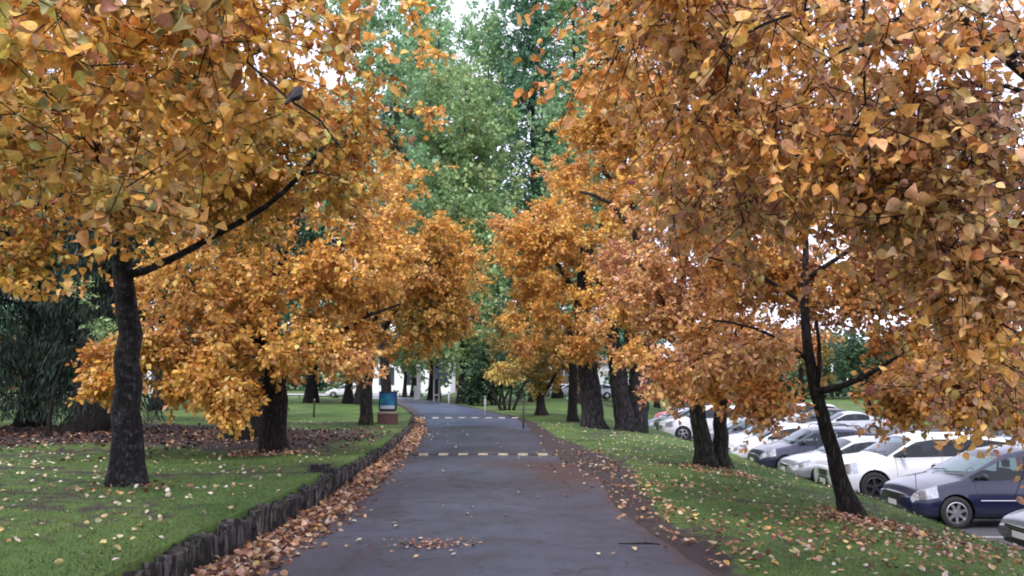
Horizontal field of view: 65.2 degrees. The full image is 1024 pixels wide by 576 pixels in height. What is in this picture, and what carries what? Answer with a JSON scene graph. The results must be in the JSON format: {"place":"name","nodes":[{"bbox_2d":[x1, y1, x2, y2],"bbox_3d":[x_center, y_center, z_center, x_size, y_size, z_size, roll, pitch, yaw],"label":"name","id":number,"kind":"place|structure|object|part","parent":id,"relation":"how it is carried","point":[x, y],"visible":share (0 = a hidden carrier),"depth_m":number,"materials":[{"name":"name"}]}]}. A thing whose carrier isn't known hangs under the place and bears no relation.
{"place":"outdoors","nodes":[
{"label":"outdoors","id":0,"kind":"place"},
{"bbox_2d":[8,391,447,395],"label":"street","id":1,"kind":"structure","parent":0,"point":[319,394],"depth_m":96.10,"materials":[{"name":"grey asphalt"}]},
{"bbox_2d":[238,396,713,575],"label":"road","id":2,"kind":"structure","parent":0,"point":[551,530],"depth_m":9.03,"materials":[{"name":"grey asphalt"}]},
{"bbox_2d":[190,416,431,575],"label":"leaf drift","id":3,"kind":"object","parent":2,"relation":"on","point":[236,562],"visible":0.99,"depth_m":8.53,"materials":[{"name":"brown plant"}]},
{"bbox_2d":[368,537,481,551],"bbox_3d":[-0.827,2.453,7.674,1.075,0.077,0.687,0,-7,0],"label":"leaf patch","id":4,"kind":"object","parent":2,"relation":"on","point":[434,544],"visible":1,"depth_m":7.65,"materials":[{"name":"brown plant"}]},
{"bbox_2d":[420,417,517,417],"bbox_3d":[-1.904,5.701,35.174,4.365,0.041,0.260,0,-7,0],"label":"speed hump","id":5,"kind":"object","parent":2,"relation":"on","point":[468,417],"visible":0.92,"depth_m":35.10,"materials":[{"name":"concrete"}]},
{"bbox_2d":[400,453,547,455],"bbox_3d":[-0.837,3.591,17.298,3.200,0.041,0.260,0,-7,0],"label":"speed hump","id":6,"kind":"object","parent":2,"relation":"on","point":[432,454],"visible":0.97,"depth_m":17.20,"materials":[{"name":"grey asphalt"}]},
{"bbox_2d":[484,396,485,416],"bbox_3d":[-1.221,5.479,36.409,0.108,1.150,0.108,0,-7,0],"label":"bollard","id":7,"kind":"object","parent":2,"relation":"on","point":[484,406],"visible":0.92,"depth_m":36.38,"materials":[{"name":"grey metal"}]},
{"bbox_2d":[522,400,524,428],"bbox_3d":[0.397,4.425,27.471,0.093,1.150,0.076,0,-7,0],"label":"bollard","id":8,"kind":"object","parent":2,"relation":"on","point":[523,414],"visible":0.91,"depth_m":27.46,"materials":[{"name":"grey metal"}]},
{"bbox_2d":[618,541,659,544],"bbox_3d":[1.220,2.453,7.689,0.402,0.019,0.077,0,-7,0],"label":"fallen twig","id":9,"kind":"object","parent":2,"relation":"on","point":[640,543],"visible":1,"depth_m":7.67,"materials":[{"name":"black wood"}]},
{"bbox_2d":[0,384,1023,575],"bbox_3d":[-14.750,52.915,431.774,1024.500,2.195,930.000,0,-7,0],"label":"ground","id":10,"kind":"structure","parent":0,"point":[329,408],"depth_m":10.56,"materials":[{"name":"green plant"}]},
{"bbox_2d":[0,303,27,341],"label":"distant tree","id":11,"kind":"object","parent":10,"relation":"on","point":[9,318],"visible":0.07,"depth_m":40.29,"materials":[{"name":"green plant"}]},
{"bbox_2d":[0,113,72,429],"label":"conifer tree","id":12,"kind":"object","parent":10,"relation":"on","point":[19,366],"visible":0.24,"depth_m":20.63,"materials":[{"name":"green plant"}]},
{"bbox_2d":[0,69,87,426],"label":"conifer tree","id":13,"kind":"object","parent":10,"relation":"on","point":[17,423],"visible":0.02,"depth_m":22.65,"materials":[{"name":"green plant"}]},
{"bbox_2d":[45,276,117,435],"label":"young tree","id":14,"kind":"object","parent":10,"relation":"on","point":[102,332],"visible":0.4,"depth_m":18.75,"materials":[{"name":"green plant"}]},
{"bbox_2d":[13,116,167,432],"bbox_3d":[-10.738,-0.720,20.691,3.890,9.201,3.786,0,-7,0],"label":"conifer tree","id":15,"kind":"object","parent":10,"relation":"on","point":[86,416],"visible":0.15,"depth_m":19.99,"materials":[{"name":"green plant"}]},
{"bbox_2d":[145,370,155,391],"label":"building","id":16,"kind":"structure","parent":10,"relation":"on","point":[153,377],"depth_m":111.29,"materials":[{"name":"white paint"}]},
{"bbox_2d":[134,234,214,410],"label":"distant tree","id":17,"kind":"object","parent":10,"relation":"on","point":[162,401],"depth_m":41.34,"materials":[{"name":"green plant"}]},
{"bbox_2d":[0,422,390,466],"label":"mulch leaves","id":18,"kind":"object","parent":10,"relation":"on","point":[157,434],"visible":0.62,"depth_m":18.42,"materials":[{"name":"brown plant"}]},
{"bbox_2d":[0,417,401,563],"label":"lawn leaves","id":19,"kind":"object","parent":10,"relation":"on","point":[58,560],"visible":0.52,"depth_m":9.82,"materials":[{"name":"orange plant"}]},
{"bbox_2d":[3,98,423,440],"bbox_3d":[-8.623,-0.794,21.653,12.316,9.643,6.922,0,-7,0],"label":"autumn tree","id":20,"kind":"object","parent":10,"relation":"on","point":[255,422],"visible":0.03,"depth_m":21.95,"materials":[{"name":"plant"}]},
{"bbox_2d":[151,253,301,417],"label":"conifer tree","id":21,"kind":"object","parent":10,"relation":"on","point":[188,333],"depth_m":30.46,"materials":[{"name":"green plant"}]},
{"bbox_2d":[0,0,457,486],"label":"autumn tree","id":22,"kind":"object","parent":10,"relation":"on","point":[196,119],"visible":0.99,"depth_m":5.68,"materials":[{"name":"orange plant"}]},
{"bbox_2d":[233,49,343,151],"bbox_3d":[-1.275,-1.296,5.095,0.811,0.752,1.138,4,-8,-30],"label":"perch branch","id":23,"kind":"object","parent":22,"relation":"attached to","point":[271,83],"visible":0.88,"depth_m":4.76,"materials":[{"name":"brown plant"}]},
{"bbox_2d":[284,85,302,104],"bbox_3d":[-1.209,-1.064,4.436,0.078,0.157,0.177,-2,-7,15],"label":"perched bird","id":24,"kind":"object","parent":23,"relation":"on","point":[295,94],"visible":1,"depth_m":4.42},
{"bbox_2d":[60,143,436,452],"bbox_3d":[-4.736,-0.079,15.931,6.436,6.908,5.397,0,-7,0],"label":"autumn tree","id":25,"kind":"object","parent":10,"relation":"on","point":[205,378],"visible":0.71,"depth_m":14.48,"materials":[{"name":"orange plant"}]},
{"bbox_2d":[107,412,414,575],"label":"log edging","id":26,"kind":"object","parent":10,"relation":"on","point":[189,554],"visible":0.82,"depth_m":7.82,"materials":[{"name":"brown wood"}]},
{"bbox_2d":[277,208,326,350],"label":"distant tree","id":27,"kind":"object","parent":10,"relation":"on","point":[289,324],"visible":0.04,"depth_m":56.63,"materials":[{"name":"green plant"}]},
{"bbox_2d":[313,399,314,416],"bbox_3d":[-8.074,4.973,32.642,0.086,0.900,0.086,0,-7,0],"label":"bollard","id":28,"kind":"object","parent":10,"relation":"on","point":[313,407],"visible":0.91,"depth_m":32.62,"materials":[{"name":"black metal"}]},
{"bbox_2d":[278,101,373,402],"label":"green tree","id":29,"kind":"object","parent":10,"relation":"on","point":[311,393],"visible":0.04,"depth_m":61.23,"materials":[{"name":"green plant"}]},
{"bbox_2d":[300,268,378,403],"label":"distant tree","id":30,"kind":"object","parent":10,"relation":"on","point":[348,397],"visible":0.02,"depth_m":59.16,"materials":[{"name":"green plant"}]},
{"bbox_2d":[325,383,355,397],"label":"parked car","id":31,"kind":"object","parent":10,"relation":"on","point":[335,393],"visible":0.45,"depth_m":82.49,"materials":[{"name":"white paint"}]},
{"bbox_2d":[284,0,454,404],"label":"green tree","id":32,"kind":"object","parent":10,"relation":"on","point":[392,17],"visible":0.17,"depth_m":58.96,"materials":[{"name":"green plant"}]},
{"bbox_2d":[377,391,397,424],"bbox_3d":[-4.144,4.043,26.710,0.648,1.180,0.360,0,-7,4],"label":"information board","id":33,"kind":"object","parent":10,"relation":"on","point":[387,403],"visible":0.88,"depth_m":26.64,"materials":[{"name":"black"}]},
{"bbox_2d":[379,324,428,396],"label":"distant tree","id":34,"kind":"object","parent":10,"relation":"on","point":[404,392],"visible":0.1,"depth_m":88.08,"materials":[{"name":"green plant"}]},
{"bbox_2d":[353,358,455,393],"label":"building","id":35,"kind":"structure","parent":10,"relation":"on","point":[396,382],"depth_m":117.19,"materials":[{"name":"grey"}]},
{"bbox_2d":[378,367,394,385],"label":"window","id":36,"kind":"structure","parent":35,"relation":"in","point":[392,370],"depth_m":117.24,"materials":[{"name":"grey glass"}]},
{"bbox_2d":[407,372,411,385],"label":"window","id":37,"kind":"structure","parent":35,"relation":"in","point":[409,378],"depth_m":117.23,"materials":[{"name":"grey glass"}]},
{"bbox_2d":[316,143,498,424],"bbox_3d":[-3.281,-0.070,26.265,6.261,9.372,5.521,4,-8,-28],"label":"autumn tree","id":38,"kind":"object","parent":10,"relation":"on","point":[441,309],"visible":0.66,"depth_m":25.65,"materials":[{"name":"orange plant"}]},
{"bbox_2d":[336,210,483,411],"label":"autumn tree","id":39,"kind":"object","parent":10,"relation":"on","point":[386,384],"visible":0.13,"depth_m":36.11,"materials":[{"name":"orange plant"}]},
{"bbox_2d":[369,0,461,396],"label":"poplar tree","id":40,"kind":"object","parent":10,"relation":"on","point":[436,11],"visible":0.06,"depth_m":91.57,"materials":[{"name":"green plant"}]},
{"bbox_2d":[414,386,416,399],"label":"gate post","id":41,"kind":"object","parent":10,"relation":"on","point":[415,391],"visible":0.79,"depth_m":69.34,"materials":[{"name":"white paint"}]},
{"bbox_2d":[416,364,420,399],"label":"gate post","id":42,"kind":"object","parent":10,"relation":"on","point":[418,384],"visible":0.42,"depth_m":73.34,"materials":[{"name":"white paint"}]},
{"bbox_2d":[433,367,438,401],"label":"sign stand","id":43,"kind":"object","parent":10,"relation":"on","point":[435,372],"visible":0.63,"depth_m":66.50,"materials":[{"name":"white paint"}]},
{"bbox_2d":[438,360,447,401],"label":"road sign","id":44,"kind":"object","parent":10,"relation":"on","point":[440,379],"visible":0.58,"depth_m":65.50,"materials":[{"name":"grey metal"}]},
{"bbox_2d":[389,0,498,398],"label":"poplar tree","id":45,"kind":"object","parent":10,"relation":"on","point":[444,26],"visible":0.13,"depth_m":82.77,"materials":[{"name":"green plant"}]},
{"bbox_2d":[414,317,474,399],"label":"distant tree","id":46,"kind":"object","parent":10,"relation":"on","point":[430,392],"visible":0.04,"depth_m":73.37,"materials":[{"name":"green plant"}]},
{"bbox_2d":[375,54,541,403],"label":"green tree","id":47,"kind":"object","parent":10,"relation":"on","point":[461,179],"visible":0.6,"depth_m":61.52,"materials":[{"name":"green plant"}]},
{"bbox_2d":[440,0,528,399],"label":"poplar tree","id":48,"kind":"object","parent":10,"relation":"on","point":[494,39],"visible":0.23,"depth_m":73.27,"materials":[{"name":"green plant"}]},
{"bbox_2d":[49,447,937,537],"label":"trunk foot leaves","id":49,"kind":"object","parent":10,"relation":"on","point":[883,522],"visible":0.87,"depth_m":10.83,"materials":[{"name":"brown plant"}]},
{"bbox_2d":[458,343,530,405],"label":"bushy tree","id":50,"kind":"object","parent":10,"relation":"on","point":[475,388],"visible":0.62,"depth_m":55.94,"materials":[{"name":"green plant"}]},
{"bbox_2d":[481,359,527,410],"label":"yellow tree","id":51,"kind":"object","parent":10,"relation":"on","point":[500,408],"visible":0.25,"depth_m":45.56,"materials":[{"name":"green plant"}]},
{"bbox_2d":[1,317,1020,398],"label":"woods","id":52,"kind":"object","parent":10,"relation":"on","point":[838,380],"visible":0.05,"depth_m":146.84,"materials":[{"name":"green plant"}]},
{"bbox_2d":[477,319,577,415],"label":"autumn tree","id":53,"kind":"object","parent":10,"relation":"on","point":[539,388],"visible":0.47,"depth_m":38.98,"materials":[{"name":"orange plant"}]},
{"bbox_2d":[491,0,569,401],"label":"poplar tree","id":54,"kind":"object","parent":10,"relation":"on","point":[528,44],"visible":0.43,"depth_m":69.84,"materials":[{"name":"green plant"}]},
{"bbox_2d":[508,18,602,397],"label":"poplar tree","id":55,"kind":"object","parent":10,"relation":"on","point":[559,394],"visible":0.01,"depth_m":82.37,"materials":[{"name":"green plant"}]},
{"bbox_2d":[474,101,642,428],"bbox_3d":[2.048,-0.806,30.959,6.064,12.840,5.475,-5,-9,38],"label":"autumn tree","id":56,"kind":"object","parent":10,"relation":"on","point":[546,230],"visible":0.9,"depth_m":30.38,"materials":[{"name":"orange plant"}]},
{"bbox_2d":[550,383,568,396],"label":"parked car","id":57,"kind":"object","parent":10,"relation":"on","point":[565,390],"visible":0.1,"depth_m":82.47,"materials":[{"name":"white paint"}]},
{"bbox_2d":[478,202,644,421],"bbox_3d":[2.435,0.983,36.026,5.997,10.121,6.358,-5,-8,36],"label":"autumn tree","id":58,"kind":"object","parent":10,"relation":"on","point":[558,335],"visible":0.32,"depth_m":35.00,"materials":[{"name":"orange plant"}]},
{"bbox_2d":[517,0,619,403],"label":"poplar tree","id":59,"kind":"object","parent":10,"relation":"on","point":[558,104],"visible":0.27,"depth_m":65.24,"materials":[{"name":"green plant"}]},
{"bbox_2d":[548,355,628,384],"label":"building","id":60,"kind":"structure","parent":10,"relation":"on","point":[605,366],"depth_m":123.31,"materials":[{"name":"stone"}]},
{"bbox_2d":[560,370,568,383],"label":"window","id":61,"kind":"structure","parent":60,"relation":"in","point":[565,373],"depth_m":123.24,"materials":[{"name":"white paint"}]},
{"bbox_2d":[600,383,610,399],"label":"parked car","id":62,"kind":"object","parent":10,"relation":"on","point":[606,391],"visible":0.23,"depth_m":76.58,"materials":[{"name":"silver metal"}]},
{"bbox_2d":[575,3,663,385],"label":"poplar tree","id":63,"kind":"object","parent":10,"relation":"on","point":[622,342],"visible":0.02,"depth_m":66.59,"materials":[{"name":"green plant"}]},
{"bbox_2d":[565,3,715,433],"bbox_3d":[5.315,-3.535,30.178,8.148,18.218,5.421,5,-9,-39],"label":"autumn tree","id":64,"kind":"object","parent":10,"relation":"on","point":[629,415],"visible":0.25,"depth_m":29.70,"materials":[{"name":"orange plant"}]},
{"bbox_2d":[628,336,680,408],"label":"distant tree","id":65,"kind":"object","parent":10,"relation":"on","point":[656,405],"visible":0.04,"depth_m":83.78,"materials":[{"name":"green plant"}]},
{"bbox_2d":[536,448,778,568],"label":"shoulder leaves","id":66,"kind":"object","parent":10,"relation":"on","point":[734,548],"visible":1,"depth_m":10.03,"materials":[{"name":"brown plant"}]},
{"bbox_2d":[586,94,845,468],"bbox_3d":[4.839,-0.419,17.270,6.337,8.891,4.720,0,-7,0],"label":"autumn tree","id":67,"kind":"object","parent":10,"relation":"on","point":[666,294],"visible":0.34,"depth_m":16.61,"materials":[{"name":"orange plant"}]},
{"bbox_2d":[680,314,760,376],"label":"distant tree","id":68,"kind":"object","parent":10,"relation":"on","point":[743,329],"visible":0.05,"depth_m":77.99,"materials":[{"name":"green plant"}]},
{"bbox_2d":[511,0,1023,504],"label":"autumn tree","id":69,"kind":"object","parent":10,"relation":"on","point":[789,178],"visible":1,"depth_m":5.25,"materials":[{"name":"orange plant"}]},
{"bbox_2d":[738,361,801,393],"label":"distant tree","id":70,"kind":"object","parent":10,"relation":"on","point":[800,362],"visible":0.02,"depth_m":67.19,"materials":[{"name":"green plant"}]},
{"bbox_2d":[538,423,1023,575],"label":"verge leaves","id":71,"kind":"object","parent":10,"relation":"on","point":[993,567],"visible":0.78,"depth_m":11.18,"materials":[{"name":"brown plant"}]},
{"bbox_2d":[782,326,846,402],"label":"distant tree","id":72,"kind":"object","parent":10,"relation":"on","point":[825,354],"visible":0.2,"depth_m":71.09,"materials":[{"name":"green plant"}]},
{"bbox_2d":[615,477,1023,575],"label":"fallen leaves","id":73,"kind":"object","parent":10,"relation":"on","point":[911,533],"visible":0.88,"depth_m":9.10,"materials":[{"name":"brown plant"}]},
{"bbox_2d":[625,93,1023,518],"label":"autumn tree","id":74,"kind":"object","parent":10,"relation":"on","point":[760,407],"visible":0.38,"depth_m":11.15,"materials":[{"name":"orange plant"}]},
{"bbox_2d":[688,425,1023,549],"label":"car park","id":75,"kind":"structure","parent":10,"relation":"on","point":[984,527],"depth_m":16.90,"materials":[{"name":"grey asphalt"}]},
{"bbox_2d":[648,408,687,427],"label":"parked car","id":76,"kind":"object","parent":75,"relation":"on","point":[650,423],"visible":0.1,"depth_m":48.43,"materials":[{"name":"white paint"}]},
{"bbox_2d":[654,405,706,429],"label":"parked car","id":77,"kind":"object","parent":75,"relation":"on","point":[657,421],"visible":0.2,"depth_m":45.62,"materials":[{"name":"silver paint"}]},
{"bbox_2d":[653,399,731,417],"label":"parked van","id":78,"kind":"object","parent":75,"relation":"on","point":[661,414],"visible":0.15,"depth_m":52.95,"materials":[{"name":"red paint"}]},
{"bbox_2d":[659,405,745,439],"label":"parked car","id":79,"kind":"object","parent":75,"relation":"on","point":[683,431],"visible":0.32,"depth_m":41.59,"materials":[{"name":"white paint"}]},
{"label":"side window","id":80,"kind":"part","parent":79,"relation":"part of","materials":[{"name":"grey glass"}]},
{"bbox_2d":[691,418,751,440],"bbox_3d":[10.707,6.711,36.767,4.782,1.482,2.200,0,-7,0],"label":"parked car","id":81,"kind":"object","parent":75,"relation":"on","point":[740,427],"visible":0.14,"depth_m":36.08,"materials":[{"name":"grey paint"}]},
{"bbox_3d":[10.425,6.230,36.075,1.050,0.391,0.135,0,-7,0],"label":"side window","id":82,"kind":"part","parent":81,"relation":"part of","materials":[{"name":"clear glass"}]},
{"bbox_2d":[712,421,787,441],"bbox_3d":[10.707,6.336,33.589,4.782,1.482,2.200,0,-7,0],"label":"parked car","id":83,"kind":"object","parent":75,"relation":"on","point":[737,436],"visible":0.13,"depth_m":33.10,"materials":[{"name":"silver metal"}]},
{"bbox_2d":[728,423,817,459],"bbox_3d":[10.272,5.914,30.316,4.312,1.553,2.160,0,-7,0],"label":"parked car","id":84,"kind":"object","parent":75,"relation":"on","point":[735,446],"visible":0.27,"depth_m":29.70,"materials":[{"name":"white paint"}]},
{"bbox_3d":[10.000,5.409,29.645,1.100,0.412,0.133,0,-7,0],"label":"side window","id":85,"kind":"part","parent":84,"relation":"part of","materials":[{"name":"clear glass"}]},
{"bbox_2d":[773,403,835,420],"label":"parked car","id":86,"kind":"object","parent":75,"relation":"on","point":[810,407],"visible":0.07,"depth_m":51.16,"materials":[{"name":"white paint"}]},
{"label":"side window","id":87,"kind":"part","parent":86,"relation":"part of","materials":[{"name":"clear glass"}]},
{"bbox_2d":[747,423,871,469],"bbox_3d":[10.322,5.498,27.344,4.312,1.682,2.160,0,-7,0],"label":"parked car","id":88,"kind":"object","parent":75,"relation":"on","point":[802,440],"visible":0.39,"depth_m":26.71,"materials":[{"name":"blue paint"}]},
{"bbox_3d":[10.050,5.011,26.671,1.100,0.431,0.134,0,-7,0],"label":"side window","id":89,"kind":"part","parent":88,"relation":"part of","materials":[{"name":"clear glass"}]},
{"bbox_3d":[11.075,4.995,26.672,0.750,0.393,0.132,0,-7,0],"label":"side window","id":90,"kind":"part","parent":88,"relation":"part of","materials":[{"name":"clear glass"}]},
{"bbox_2d":[785,408,846,423],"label":"parked car","id":91,"kind":"object","parent":75,"relation":"on","point":[830,410],"visible":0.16,"depth_m":47.98,"materials":[{"name":"silver paint"}]},
{"bbox_2d":[777,435,887,482],"bbox_3d":[10.422,5.260,24.452,4.312,1.478,2.160,0,-7,0],"label":"parked car","id":92,"kind":"object","parent":75,"relation":"on","point":[801,464],"visible":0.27,"depth_m":23.88,"materials":[{"name":"silver metal"}]},
{"bbox_3d":[10.150,4.776,23.778,1.100,0.389,0.133,0,-7,0],"label":"side window","id":93,"kind":"part","parent":92,"relation":"part of","materials":[{"name":"black glass"}]},
{"bbox_2d":[804,411,890,435],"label":"parked car","id":94,"kind":"object","parent":75,"relation":"on","point":[861,419],"visible":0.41,"depth_m":44.93,"materials":[{"name":"silver metal"}]},
{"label":"side window","id":95,"kind":"part","parent":94,"relation":"part of","materials":[{"name":"black glass"}]},
{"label":"side window","id":96,"kind":"part","parent":94,"relation":"part of","materials":[{"name":"black glass"}]},
{"bbox_2d":[814,428,1005,499],"bbox_3d":[10.847,4.722,21.495,5.062,1.852,2.340,0,-7,0],"label":"parked car","id":97,"kind":"object","parent":75,"relation":"on","point":[871,470],"visible":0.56,"depth_m":20.70,"materials":[{"name":"white paint"}]},
{"bbox_3d":[10.450,4.166,20.756,1.200,0.464,0.152,0,-7,0],"label":"side window","id":98,"kind":"part","parent":97,"relation":"part of","materials":[{"name":"black glass"}]},
{"bbox_3d":[11.575,4.153,20.757,0.850,0.435,0.151,0,-7,0],"label":"side window","id":99,"kind":"part","parent":97,"relation":"part of","materials":[{"name":"black glass"}]},
{"bbox_3d":[12.475,4.146,20.754,0.850,0.407,0.142,0,-7,0],"label":"side window","id":100,"kind":"part","parent":97,"relation":"part of","materials":[{"name":"grey glass"}]},
{"bbox_2d":[880,445,1023,528],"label":"parked car","id":101,"kind":"object","parent":75,"relation":"on","point":[958,491],"visible":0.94,"depth_m":16.88,"materials":[{"name":"blue paint"}]},
{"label":"side window","id":102,"kind":"part","parent":101,"relation":"part of","materials":[{"name":"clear glass"}]},
{"bbox_2d":[954,425,1018,436],"bbox_3d":[20.247,6.127,33.110,5.062,1.784,2.340,0,-7,0],"label":"parked car","id":103,"kind":"object","parent":75,"relation":"on","point":[999,431],"visible":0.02,"depth_m":32.27,"materials":[{"name":"grey paint"}]},
{"bbox_2d":[981,536,1003,537],"bbox_3d":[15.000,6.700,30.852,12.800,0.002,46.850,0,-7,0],"label":"parking bay line","id":104,"kind":"object","parent":75,"relation":"on","point":[992,536],"depth_m":15.88,"materials":[{"name":"white paint"}]},
{"bbox_2d":[998,509,1023,546],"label":"parked car","id":105,"kind":"object","parent":75,"relation":"on","point":[1011,527],"visible":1,"depth_m":14.00,"materials":[{"name":"grey paint"}]},
{"bbox_2d":[998,433,1023,444],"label":"parked car","id":106,"kind":"object","parent":75,"relation":"on","point":[1003,436],"visible":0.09,"depth_m":30.07,"materials":[{"name":"white paint"}]},
{"bbox_2d":[827,338,893,417],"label":"distant tree","id":107,"kind":"object","parent":10,"relation":"on","point":[850,351],"visible":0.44,"depth_m":63.00,"materials":[{"name":"green plant"}]},
{"bbox_2d":[882,325,955,407],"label":"distant tree","id":108,"kind":"object","parent":10,"relation":"on","point":[910,356],"visible":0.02,"depth_m":65.26,"materials":[{"name":"green plant"}]},
{"bbox_2d":[960,328,1021,347],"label":"distant tree","id":109,"kind":"object","parent":10,"relation":"on","point":[1020,338],"depth_m":60.44,"materials":[{"name":"green plant"}]},
{"bbox_2d":[6,0,1023,383],"label":"sky","id":110,"kind":"structure","parent":0,"point":[460,7],"materials":[{"name":"white"}]}
]}

